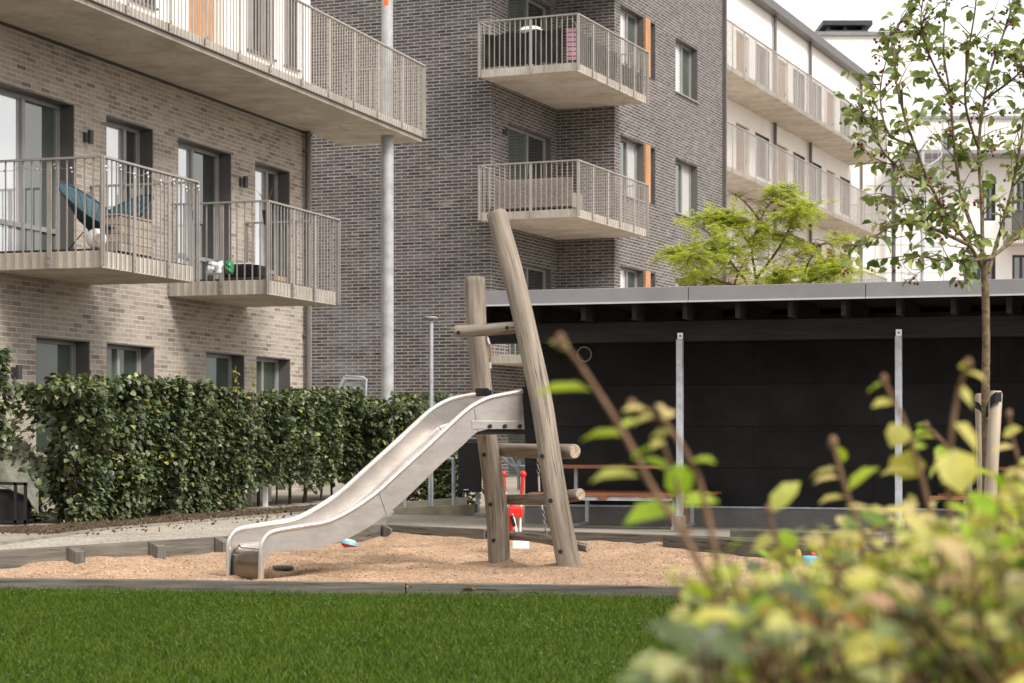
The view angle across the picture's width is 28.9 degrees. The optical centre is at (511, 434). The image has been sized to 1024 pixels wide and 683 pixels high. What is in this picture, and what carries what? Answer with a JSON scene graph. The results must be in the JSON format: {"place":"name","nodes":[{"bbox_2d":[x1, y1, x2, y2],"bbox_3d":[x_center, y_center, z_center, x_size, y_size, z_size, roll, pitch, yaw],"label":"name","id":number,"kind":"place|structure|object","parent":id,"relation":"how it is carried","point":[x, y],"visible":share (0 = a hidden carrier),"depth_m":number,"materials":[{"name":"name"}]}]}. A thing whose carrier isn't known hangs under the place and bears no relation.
{"place":"outdoors","nodes":[
{"label":"outdoors","id":0,"kind":"place"},
{"bbox_2d":[0,510,393,549],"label":"gravel path","id":1,"kind":"structure","parent":0,"point":[218,528],"depth_m":18.12,"materials":[{"name":"beige gravel"}]},
{"bbox_2d":[0,532,933,585],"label":"sand","id":2,"kind":"structure","parent":0,"point":[449,551],"depth_m":15.43,"materials":[{"name":"beige sand"}]},
{"bbox_2d":[67,546,84,563],"bbox_3d":[-3.404,0.996,15.501,0.104,0.258,0.100,0,0,34],"label":"timber post","id":3,"kind":"object","parent":2,"relation":"on","point":[75,554],"visible":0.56,"depth_m":15.47,"materials":[{"name":"grey wood"}]},
{"bbox_2d":[0,536,227,568],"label":"timber edging","id":4,"kind":"object","parent":2,"relation":"on","point":[13,558],"visible":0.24,"depth_m":15.88,"materials":[{"name":"grey wood"}]},
{"bbox_2d":[148,540,165,558],"bbox_3d":[-2.905,0.996,16.252,0.104,0.258,0.100,0,0,34],"label":"timber post","id":5,"kind":"object","parent":2,"relation":"on","point":[156,549],"visible":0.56,"depth_m":16.22,"materials":[{"name":"grey wood"}]},
{"bbox_2d":[214,536,226,551],"bbox_3d":[-2.464,0.996,16.915,0.104,0.258,0.100,0,0,34],"label":"timber post","id":6,"kind":"object","parent":2,"relation":"on","point":[220,543],"visible":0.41,"depth_m":16.88,"materials":[{"name":"grey wood"}]},
{"bbox_2d":[272,565,293,569],"bbox_3d":[-1.718,0.994,14.900,0.141,0.020,0.212,0,0,-11],"label":"wooden board","id":7,"kind":"object","parent":2,"relation":"on","point":[282,567],"visible":1,"depth_m":14.81,"materials":[{"name":"grey wood"}]},
{"bbox_2d":[341,539,356,546],"bbox_3d":[-1.444,0.965,17.600,0.149,0.096,0.154,0,0,0],"label":"sand toy","id":8,"kind":"object","parent":2,"relation":"on","point":[348,543],"visible":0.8,"depth_m":17.54,"materials":[{"name":"blue plastic"}]},
{"bbox_2d":[337,524,382,542],"bbox_3d":[-1.856,0.980,18.206,0.060,0.220,2.552,0,0,28],"label":"timber edging","id":9,"kind":"object","parent":2,"relation":"on","point":[371,532],"visible":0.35,"depth_m":19.05,"materials":[{"name":"grey wood"}]},
{"bbox_2d":[226,389,524,579],"bbox_3d":[-0.993,0.350,14.826,2.245,1.402,0.581,0,0,-33],"label":"slide","id":10,"kind":"object","parent":2,"relation":"on","point":[407,462],"visible":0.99,"depth_m":14.79,"materials":[{"name":"silver metal"}]},
{"bbox_2d":[382,524,392,536],"bbox_3d":[-1.187,0.996,19.237,0.104,0.258,0.100,0,0,34],"label":"timber post","id":11,"kind":"object","parent":2,"relation":"on","point":[387,531],"visible":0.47,"depth_m":19.20,"materials":[{"name":"grey wood"}]},
{"bbox_2d":[387,524,486,538],"bbox_3d":[-0.746,0.970,18.855,1.400,0.200,0.060,0,0,43],"label":"timber edging","id":12,"kind":"object","parent":2,"relation":"on","point":[476,533],"visible":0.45,"depth_m":18.73,"materials":[{"name":"grey wood"}]},
{"bbox_2d":[503,471,528,548],"bbox_3d":[0.021,0.637,16.985,0.250,0.669,0.289,0,0,0],"label":"toy digger","id":13,"kind":"object","parent":2,"relation":"on","point":[514,511],"visible":0.66,"depth_m":16.91,"materials":[{"name":"red plastic"}]},
{"bbox_2d":[454,209,591,566],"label":"climbing tower","id":14,"kind":"structure","parent":2,"relation":"on","point":[550,452],"depth_m":15.35,"materials":[{"name":"brown wood"}]},
{"bbox_2d":[513,530,662,543],"bbox_3d":[0.560,0.970,17.834,1.892,0.200,0.060,0,0,35],"label":"timber edging","id":15,"kind":"object","parent":2,"relation":"on","point":[619,537],"visible":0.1,"depth_m":17.55,"materials":[{"name":"grey wood"}]},
{"bbox_2d":[663,535,912,571],"bbox_3d":[2.163,0.955,15.866,0.090,0.190,2.967,0,0,-34],"label":"timber edging","id":16,"kind":"object","parent":2,"relation":"on","point":[743,548],"visible":0.24,"depth_m":16.35,"materials":[{"name":"grey wood"}]},
{"bbox_2d":[795,549,820,566],"bbox_3d":[2.290,0.936,15.300,0.214,0.157,0.140,0,0,0],"label":"toy basket","id":17,"kind":"object","parent":2,"relation":"on","point":[812,556],"visible":0.34,"depth_m":15.25,"materials":[{"name":"blue plastic"}]},
{"bbox_2d":[688,535,931,555],"bbox_3d":[5.048,0.970,14.735,8.984,0.200,0.060,0,0,35],"label":"timber edging","id":18,"kind":"object","parent":2,"relation":"on","point":[803,541],"visible":0.14,"depth_m":16.54,"materials":[{"name":"grey wood"}]},
{"bbox_2d":[0,583,942,682],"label":"lawn","id":19,"kind":"structure","parent":0,"point":[184,650],"depth_m":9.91,"materials":[{"name":"plant"}]},
{"bbox_2d":[0,587,670,678],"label":"clover","id":20,"kind":"object","parent":19,"relation":"on","point":[324,622],"visible":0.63,"depth_m":11.19,"materials":[{"name":"plant"}]},
{"bbox_2d":[534,332,1023,682],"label":"garden bush","id":21,"kind":"object","parent":19,"relation":"on","point":[904,626],"visible":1,"depth_m":2.21,"materials":[{"name":"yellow plant"}]},
{"bbox_2d":[833,0,1023,493],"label":"crab apple tree","id":22,"kind":"object","parent":19,"relation":"on","point":[952,216],"visible":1,"depth_m":12.18,"materials":[{"name":"green plant"}]},
{"bbox_2d":[975,393,981,493],"bbox_3d":[2.948,0.609,12.420,0.106,1.740,0.064,0,0,0],"label":"tree stake","id":23,"kind":"object","parent":19,"relation":"on","point":[979,437],"visible":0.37,"depth_m":12.39,"materials":[{"name":"wood"}]},
{"bbox_2d":[984,391,1002,532],"bbox_3d":[2.922,0.601,12.180,0.172,1.747,0.080,0,0,0],"label":"tree stake","id":24,"kind":"object","parent":19,"relation":"on","point":[993,432],"visible":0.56,"depth_m":12.15,"materials":[{"name":"beige wood"}]},
{"bbox_2d":[975,392,1001,416],"bbox_3d":[2.925,-0.179,12.236,0.060,0.164,0.254,0,0,-17],"label":"tree strap","id":25,"kind":"object","parent":24,"relation":"attached to","point":[995,397],"visible":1,"depth_m":12.12,"materials":[{"name":"black plastic"}]},
{"bbox_2d":[0,476,1007,541],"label":"courtyard paving","id":26,"kind":"structure","parent":0,"point":[461,521],"depth_m":20.28,"materials":[{"name":"grey concrete"}]},
{"bbox_2d":[0,345,14,462],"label":"hedge","id":27,"kind":"object","parent":26,"relation":"on","point":[5,407],"visible":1,"depth_m":18.76,"materials":[{"name":"green plant"}]},
{"bbox_2d":[0,439,41,524],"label":"covered furniture","id":28,"kind":"object","parent":26,"relation":"on","point":[18,492],"visible":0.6,"depth_m":20.27,"materials":[{"name":"beige fabric"}]},
{"bbox_2d":[0,511,304,544],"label":"path kerb","id":29,"kind":"structure","parent":26,"relation":"on","point":[85,531],"depth_m":19.20,"materials":[{"name":"grey concrete"}]},
{"bbox_2d":[0,504,395,535],"bbox_3d":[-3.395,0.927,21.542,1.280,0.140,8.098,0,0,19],"label":"planting bed","id":30,"kind":"object","parent":26,"relation":"on","point":[98,524],"visible":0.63,"depth_m":20.15,"materials":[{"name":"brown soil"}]},
{"bbox_2d":[3,370,257,523],"bbox_3d":[-4.148,0.119,22.143,1.301,1.692,4.076,0,0,16],"label":"hedge","id":31,"kind":"object","parent":30,"relation":"on","point":[137,407],"visible":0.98,"depth_m":21.29,"materials":[{"name":"green plant"}]},
{"bbox_2d":[58,504,312,525],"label":"weeds","id":32,"kind":"object","parent":30,"relation":"on","point":[151,518],"visible":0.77,"depth_m":21.48,"materials":[{"name":"green plant"}]},
{"bbox_2d":[0,0,425,507],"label":"apartment block","id":33,"kind":"structure","parent":26,"relation":"on","point":[228,107],"depth_m":27.33,"materials":[{"name":"beige brick"}]},
{"bbox_2d":[0,82,73,250],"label":"balcony door","id":34,"kind":"structure","parent":33,"relation":"in","point":[32,125],"depth_m":24.87,"materials":[{"name":"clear glass"}]},
{"bbox_2d":[36,336,89,503],"bbox_3d":[-5.897,-0.170,25.179,0.588,2.094,1.335,0,0,12],"label":"window","id":35,"kind":"structure","parent":33,"relation":"in","point":[55,355],"depth_m":25.33,"materials":[{"name":"grey glass"}]},
{"bbox_2d":[59,181,114,248],"bbox_3d":[-5.050,-2.624,23.768,0.789,0.860,0.823,0,0,0],"label":"garden chair","id":36,"kind":"object","parent":33,"relation":"on","point":[80,204],"visible":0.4,"depth_m":23.92,"materials":[{"name":"teal fabric"}]},
{"bbox_2d":[86,228,105,248],"bbox_3d":[-4.854,-2.290,23.173,0.240,0.240,0.263,0,0,0],"label":"globe lamp","id":37,"kind":"object","parent":33,"relation":"on","point":[89,238],"visible":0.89,"depth_m":23.09,"materials":[{"name":"white glass"}]},
{"bbox_2d":[0,162,199,191],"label":"string lights","id":38,"kind":"object","parent":33,"relation":"attached to","point":[37,169],"visible":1,"depth_m":23.33,"materials":[{"name":"beige paint"}]},
{"bbox_2d":[87,194,153,231],"bbox_3d":[-4.859,-2.610,24.585,0.832,0.833,0.836,0,0,0],"label":"garden chair","id":39,"kind":"object","parent":33,"relation":"on","point":[127,206],"visible":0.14,"depth_m":24.89,"materials":[{"name":"teal fabric"}]},
{"bbox_2d":[98,213,153,256],"bbox_3d":[-4.663,-2.410,24.022,0.290,0.440,0.854,0,0,18],"label":"planter box","id":40,"kind":"object","parent":33,"relation":"on","point":[127,234],"visible":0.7,"depth_m":23.78,"materials":[{"name":"beige wood"}]},
{"bbox_2d":[106,115,152,257],"bbox_3d":[-5.371,-3.175,26.847,0.461,2.084,1.306,0,0,18],"label":"balcony door","id":41,"kind":"structure","parent":33,"relation":"in","point":[127,141],"depth_m":27.16,"materials":[{"name":"glass"}]},
{"bbox_2d":[107,343,153,421],"bbox_3d":[-5.335,-0.560,26.863,0.404,1.314,1.326,0,0,18],"label":"window","id":42,"kind":"structure","parent":33,"relation":"in","point":[121,358],"depth_m":27.21,"materials":[{"name":"grey glass"}]},
{"bbox_2d":[133,0,158,10],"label":"window","id":43,"kind":"structure","parent":33,"relation":"in","point":[157,9],"depth_m":27.39,"materials":[{"name":"clear glass"}]},
{"bbox_2d":[190,0,212,41],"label":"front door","id":44,"kind":"structure","parent":33,"relation":"in","point":[201,1],"depth_m":29.12,"materials":[{"name":"orange wood"}]},
{"bbox_2d":[178,137,230,279],"bbox_3d":[-4.685,-3.175,29.005,0.473,2.084,1.731,0,0,17],"label":"balcony door","id":45,"kind":"structure","parent":33,"relation":"in","point":[210,166],"depth_m":29.46,"materials":[{"name":"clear glass"}]},
{"bbox_2d":[206,260,233,274],"bbox_3d":[-3.987,-2.280,27.055,0.405,0.200,0.176,0,0,20],"label":"soil bag","id":46,"kind":"object","parent":33,"relation":"on","point":[214,267],"visible":1,"depth_m":27.01,"materials":[{"name":"white plastic"}]},
{"bbox_2d":[206,351,243,492],"bbox_3d":[-4.490,-0.170,29.635,0.583,2.094,1.319,0,0,12],"label":"window","id":47,"kind":"structure","parent":33,"relation":"in","point":[219,366],"depth_m":30.07,"materials":[{"name":"grey glass"}]},
{"bbox_2d":[224,263,265,278],"bbox_3d":[-3.724,-2.288,27.796,0.540,0.236,0.370,0,0,18],"label":"storage crate","id":48,"kind":"object","parent":33,"relation":"on","point":[248,270],"visible":0.63,"depth_m":27.62,"materials":[{"name":"black plastic"}]},
{"bbox_2d":[247,0,275,61],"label":"window","id":49,"kind":"structure","parent":33,"relation":"in","point":[247,0],"depth_m":31.07,"materials":[{"name":"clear glass"}]},
{"bbox_2d":[256,182,273,224],"bbox_3d":[-3.447,-3.215,27.634,0.256,0.589,0.241,0,0,-25],"label":"hanging pot","id":50,"kind":"object","parent":33,"relation":"hanging from","point":[264,215],"visible":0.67,"depth_m":27.58,"materials":[{"name":"grey metal"}]},
{"bbox_2d":[255,161,289,281],"bbox_3d":[-3.980,-3.175,31.253,0.461,2.084,1.306,0,0,18],"label":"balcony door","id":51,"kind":"structure","parent":33,"relation":"in","point":[277,179],"depth_m":31.74,"materials":[{"name":"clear glass"}]},
{"bbox_2d":[256,356,289,489],"bbox_3d":[-3.939,-0.170,31.277,0.398,2.094,1.285,0,0,18],"label":"window","id":52,"kind":"structure","parent":33,"relation":"in","point":[272,373],"depth_m":31.70,"materials":[{"name":"grey glass"}]},
{"bbox_2d":[284,0,298,71],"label":"window","id":53,"kind":"structure","parent":33,"relation":"in","point":[284,0],"depth_m":32.11,"materials":[{"name":"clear glass"}]},
{"bbox_2d":[338,375,366,400],"bbox_3d":[-2.758,-0.564,33.925,0.643,0.898,0.987,0,0,0],"label":"handrail","id":54,"kind":"object","parent":33,"relation":"attached to","point":[353,377],"visible":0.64,"depth_m":33.50,"materials":[{"name":"silver metal"}]},
{"bbox_2d":[199,483,271,506],"bbox_3d":[-3.608,0.773,25.600,1.024,0.283,0.700,0,0,0],"label":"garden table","id":55,"kind":"object","parent":26,"relation":"on","point":[265,497],"visible":0.3,"depth_m":25.29,"materials":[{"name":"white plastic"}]},
{"bbox_2d":[252,479,271,501],"bbox_3d":[-3.459,0.785,27.200,0.287,0.405,0.400,0,0,0],"label":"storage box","id":56,"kind":"object","parent":26,"relation":"on","point":[254,498],"visible":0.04,"depth_m":27.00,"materials":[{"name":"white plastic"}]},
{"bbox_2d":[187,386,384,505],"bbox_3d":[-2.884,0.115,26.728,1.277,1.609,5.554,0,0,15],"label":"hedge","id":57,"kind":"object","parent":26,"relation":"on","point":[290,424],"visible":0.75,"depth_m":25.95,"materials":[{"name":"green plant"}]},
{"bbox_2d":[381,0,393,402],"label":"steel column","id":58,"kind":"structure","parent":26,"relation":"on","point":[387,263],"depth_m":32.74,"materials":[{"name":"grey metal"}]},
{"bbox_2d":[321,388,457,497],"bbox_3d":[-1.625,0.115,28.551,1.321,1.604,2.498,0,0,28],"label":"hedge","id":59,"kind":"object","parent":26,"relation":"on","point":[392,421],"visible":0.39,"depth_m":27.90,"materials":[{"name":"green plant"}]},
{"bbox_2d":[393,497,466,509],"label":"ramp wall","id":60,"kind":"structure","parent":26,"relation":"on","point":[448,501],"depth_m":23.89,"materials":[{"name":"concrete"}]},
{"bbox_2d":[423,316,437,505],"bbox_3d":[-0.966,-0.236,23.600,0.180,2.345,0.180,0,0,0],"label":"lamp post","id":61,"kind":"object","parent":26,"relation":"on","point":[430,319],"visible":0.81,"depth_m":23.58,"materials":[{"name":"metal"}]},
{"bbox_2d":[394,504,476,515],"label":"ramp wall","id":62,"kind":"structure","parent":26,"relation":"on","point":[466,510],"depth_m":22.61,"materials":[{"name":"concrete"}]},
{"bbox_2d":[403,457,524,506],"bbox_3d":[-0.615,0.524,23.387,0.741,0.691,1.869,0,0,30],"label":"handrail","id":63,"kind":"object","parent":62,"relation":"on","point":[518,466],"visible":0.47,"depth_m":22.80,"materials":[{"name":"metal"}]},
{"bbox_2d":[406,451,483,503],"bbox_3d":[-0.842,0.508,24.392,0.815,0.846,0.882,0,0,-45],"label":"shrub","id":64,"kind":"object","parent":26,"relation":"on","point":[442,474],"visible":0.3,"depth_m":24.15,"materials":[{"name":"green plant"}]},
{"bbox_2d":[458,439,481,512],"bbox_3d":[-0.473,0.483,22.445,0.278,0.882,0.330,0,0,0],"label":"litter bin","id":65,"kind":"object","parent":26,"relation":"on","point":[469,474],"visible":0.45,"depth_m":22.30,"materials":[{"name":"black plastic"}]},
{"bbox_2d":[528,464,721,529],"bbox_3d":[1.131,0.607,19.675,1.703,0.616,1.081,0,0,18],"label":"picnic table","id":66,"kind":"object","parent":26,"relation":"on","point":[624,495],"visible":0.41,"depth_m":19.48,"materials":[{"name":"orange wood"}]},
{"bbox_2d":[645,180,881,286],"bbox_3d":[3.740,-1.453,29.998,3.551,4.907,3.432,0,0,0],"label":"honey locust tree","id":67,"kind":"object","parent":26,"relation":"on","point":[800,209],"visible":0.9,"depth_m":29.60,"materials":[{"name":"green plant"}]},
{"bbox_2d":[730,529,882,540],"bbox_3d":[2.533,0.900,17.190,1.511,0.120,0.080,0,0,41],"label":"timber edging","id":68,"kind":"object","parent":26,"relation":"on","point":[744,533],"visible":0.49,"depth_m":17.43,"materials":[{"name":"grey wood"}]},
{"bbox_2d":[902,140,941,280],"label":"spiral stair","id":69,"kind":"object","parent":26,"relation":"on","point":[922,194],"visible":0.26,"depth_m":79.94,"materials":[{"name":"metal"}]},
{"bbox_2d":[929,466,1023,517],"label":"picnic table","id":70,"kind":"object","parent":26,"relation":"on","point":[955,496],"visible":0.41,"depth_m":18.33,"materials":[{"name":"orange wood"}]},
{"bbox_2d":[486,279,1023,535],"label":"shed","id":71,"kind":"structure","parent":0,"point":[762,391],"depth_m":19.66,"materials":[{"name":"black wood"}]},
{"bbox_2d":[774,0,1023,115],"label":"sky","id":72,"kind":"structure","parent":0,"point":[810,12],"materials":[{"name":"white"}]},
{"label":"ground","id":73,"kind":"structure","parent":0,"visible":0},
{"bbox_2d":[0,578,405,595],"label":"timber edging","id":74,"kind":"object","parent":73,"relation":"on","point":[324,586],"visible":0.49,"depth_m":13.62,"materials":[{"name":"grey wood"}]},
{"bbox_2d":[310,0,726,476],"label":"apartment block","id":75,"kind":"structure","parent":73,"relation":"on","point":[646,165],"depth_m":43.47,"materials":[{"name":"brick"}]},
{"bbox_2d":[508,435,524,476],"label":"balcony door","id":76,"kind":"structure","parent":75,"relation":"in","point":[516,439],"depth_m":43.90,"materials":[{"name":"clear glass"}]},
{"bbox_2d":[483,28,563,67],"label":"privacy screen","id":77,"kind":"object","parent":75,"relation":"attached to","point":[538,46],"visible":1,"depth_m":41.39,"materials":[{"name":"black fabric"}]},
{"bbox_2d":[508,0,550,67],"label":"balcony door","id":78,"kind":"structure","parent":75,"relation":"in","point":[516,8],"depth_m":44.43,"materials":[{"name":"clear glass"}]},
{"bbox_2d":[508,123,550,179],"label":"balcony door","id":79,"kind":"structure","parent":75,"relation":"in","point":[524,145],"depth_m":44.42,"materials":[{"name":"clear glass"}]},
{"bbox_2d":[508,263,550,354],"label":"balcony door","id":80,"kind":"structure","parent":75,"relation":"in","point":[537,278],"depth_m":44.93,"materials":[{"name":"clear glass"}]},
{"bbox_2d":[521,26,540,65],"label":"covered table","id":81,"kind":"object","parent":75,"relation":"on","point":[527,29],"visible":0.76,"depth_m":41.47,"materials":[{"name":"white fabric"}]},
{"bbox_2d":[495,177,582,211],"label":"rattan sofa","id":82,"kind":"object","parent":75,"relation":"on","point":[538,194],"visible":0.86,"depth_m":41.47,"materials":[{"name":"grey wicker"}]},
{"bbox_2d":[566,27,575,59],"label":"striped towel","id":83,"kind":"object","parent":75,"relation":"hanging from","point":[570,43],"visible":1,"depth_m":41.09,"materials":[{"name":"pink fabric"}]},
{"bbox_2d":[579,30,616,80],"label":"privacy screen","id":84,"kind":"object","parent":75,"relation":"on","point":[581,53],"visible":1,"depth_m":42.06,"materials":[{"name":"black fabric"}]},
{"bbox_2d":[618,57,640,93],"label":"black netting","id":85,"kind":"object","parent":75,"relation":"hanging from","point":[630,76],"visible":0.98,"depth_m":44.10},
{"bbox_2d":[620,265,643,287],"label":"window","id":86,"kind":"structure","parent":75,"relation":"in","point":[629,277],"depth_m":46.86,"materials":[{"name":"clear glass"}]},
{"bbox_2d":[620,134,645,202],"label":"window","id":87,"kind":"structure","parent":75,"relation":"in","point":[631,151],"depth_m":46.86,"materials":[{"name":"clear glass"}]},
{"bbox_2d":[620,3,645,75],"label":"window","id":88,"kind":"structure","parent":75,"relation":"in","point":[631,23],"depth_m":46.86,"materials":[{"name":"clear glass"}]},
{"bbox_2d":[649,147,654,204],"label":"window","id":89,"kind":"structure","parent":75,"relation":"in","point":[652,149],"depth_m":47.92,"materials":[{"name":"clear glass"}]},
{"bbox_2d":[650,22,654,80],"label":"window","id":90,"kind":"structure","parent":75,"relation":"in","point":[652,24],"depth_m":47.92,"materials":[{"name":"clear glass"}]},
{"bbox_2d":[675,158,696,218],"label":"window","id":91,"kind":"structure","parent":75,"relation":"in","point":[686,173],"depth_m":50.81,"materials":[{"name":"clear glass"}]},
{"bbox_2d":[675,37,699,103],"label":"window","id":92,"kind":"structure","parent":75,"relation":"in","point":[686,55],"depth_m":50.81,"materials":[{"name":"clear glass"}]},
{"bbox_2d":[406,582,943,598],"bbox_3d":[4.145,1.085,12.625,9.848,0.170,0.070,0,0,10],"label":"timber edging","id":93,"kind":"object","parent":73,"relation":"on","point":[443,588],"visible":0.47,"depth_m":13.25,"materials":[{"name":"grey wood"}]},
{"bbox_2d":[727,0,886,284],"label":"gallery block","id":94,"kind":"structure","parent":73,"relation":"on","point":[785,78],"depth_m":65.87,"materials":[{"name":"white paint"}]},
{"bbox_2d":[736,32,745,74],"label":"gallery door","id":95,"kind":"structure","parent":94,"relation":"in","point":[736,32],"depth_m":62.92,"materials":[{"name":"brown wood"}]},
{"bbox_2d":[736,124,745,173],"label":"gallery door","id":96,"kind":"structure","parent":94,"relation":"in","point":[736,124],"depth_m":62.92,"materials":[{"name":"brown wood"}]},
{"bbox_2d":[755,132,768,179],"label":"window","id":97,"kind":"structure","parent":94,"relation":"in","point":[757,134],"depth_m":65.09,"materials":[{"name":"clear glass"}]},
{"bbox_2d":[757,44,768,88],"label":"window","id":98,"kind":"structure","parent":94,"relation":"in","point":[757,44],"depth_m":65.09,"materials":[{"name":"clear glass"}]},
{"bbox_2d":[777,145,785,183],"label":"gallery door","id":99,"kind":"structure","parent":94,"relation":"in","point":[777,145],"depth_m":67.45,"materials":[{"name":"brown wood"}]},
{"bbox_2d":[779,61,785,96],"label":"gallery door","id":100,"kind":"structure","parent":94,"relation":"in","point":[779,61],"depth_m":67.57,"materials":[{"name":"brown wood"}]},
{"bbox_2d":[796,70,800,107],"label":"window","id":101,"kind":"structure","parent":94,"relation":"in","point":[796,70],"depth_m":69.54,"materials":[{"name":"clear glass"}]},
{"bbox_2d":[793,152,805,196],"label":"window","id":102,"kind":"structure","parent":94,"relation":"in","point":[794,153],"depth_m":69.66,"materials":[{"name":"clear glass"}]},
{"bbox_2d":[812,81,821,120],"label":"window","id":103,"kind":"structure","parent":94,"relation":"in","point":[812,81],"depth_m":72.27,"materials":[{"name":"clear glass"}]},
{"bbox_2d":[812,162,822,203],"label":"window","id":104,"kind":"structure","parent":94,"relation":"in","point":[813,163],"depth_m":72.27,"materials":[{"name":"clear glass"}]},
{"bbox_2d":[840,176,849,215],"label":"window","id":105,"kind":"structure","parent":94,"relation":"in","point":[841,178],"depth_m":76.51,"materials":[{"name":"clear glass"}]},
{"bbox_2d":[814,20,1023,281],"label":"apartment block","id":106,"kind":"structure","parent":73,"relation":"on","point":[853,41],"depth_m":84.00,"materials":[{"name":"white paint"}]},
{"bbox_2d":[964,255,994,279],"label":"window","id":107,"kind":"structure","parent":106,"relation":"in","point":[992,274],"depth_m":84.13,"materials":[{"name":"grey glass"}]},
{"bbox_2d":[982,181,994,220],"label":"window","id":108,"kind":"structure","parent":106,"relation":"in","point":[988,216],"depth_m":84.13,"materials":[{"name":"grey glass"}]},
{"bbox_2d":[1012,181,1023,210],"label":"window","id":109,"kind":"structure","parent":106,"relation":"in","point":[1018,206],"depth_m":84.15,"materials":[{"name":"grey glass"}]},
{"bbox_2d":[1012,255,1023,278],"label":"window","id":110,"kind":"structure","parent":106,"relation":"in","point":[1017,260],"depth_m":84.15,"materials":[{"name":"grey glass"}]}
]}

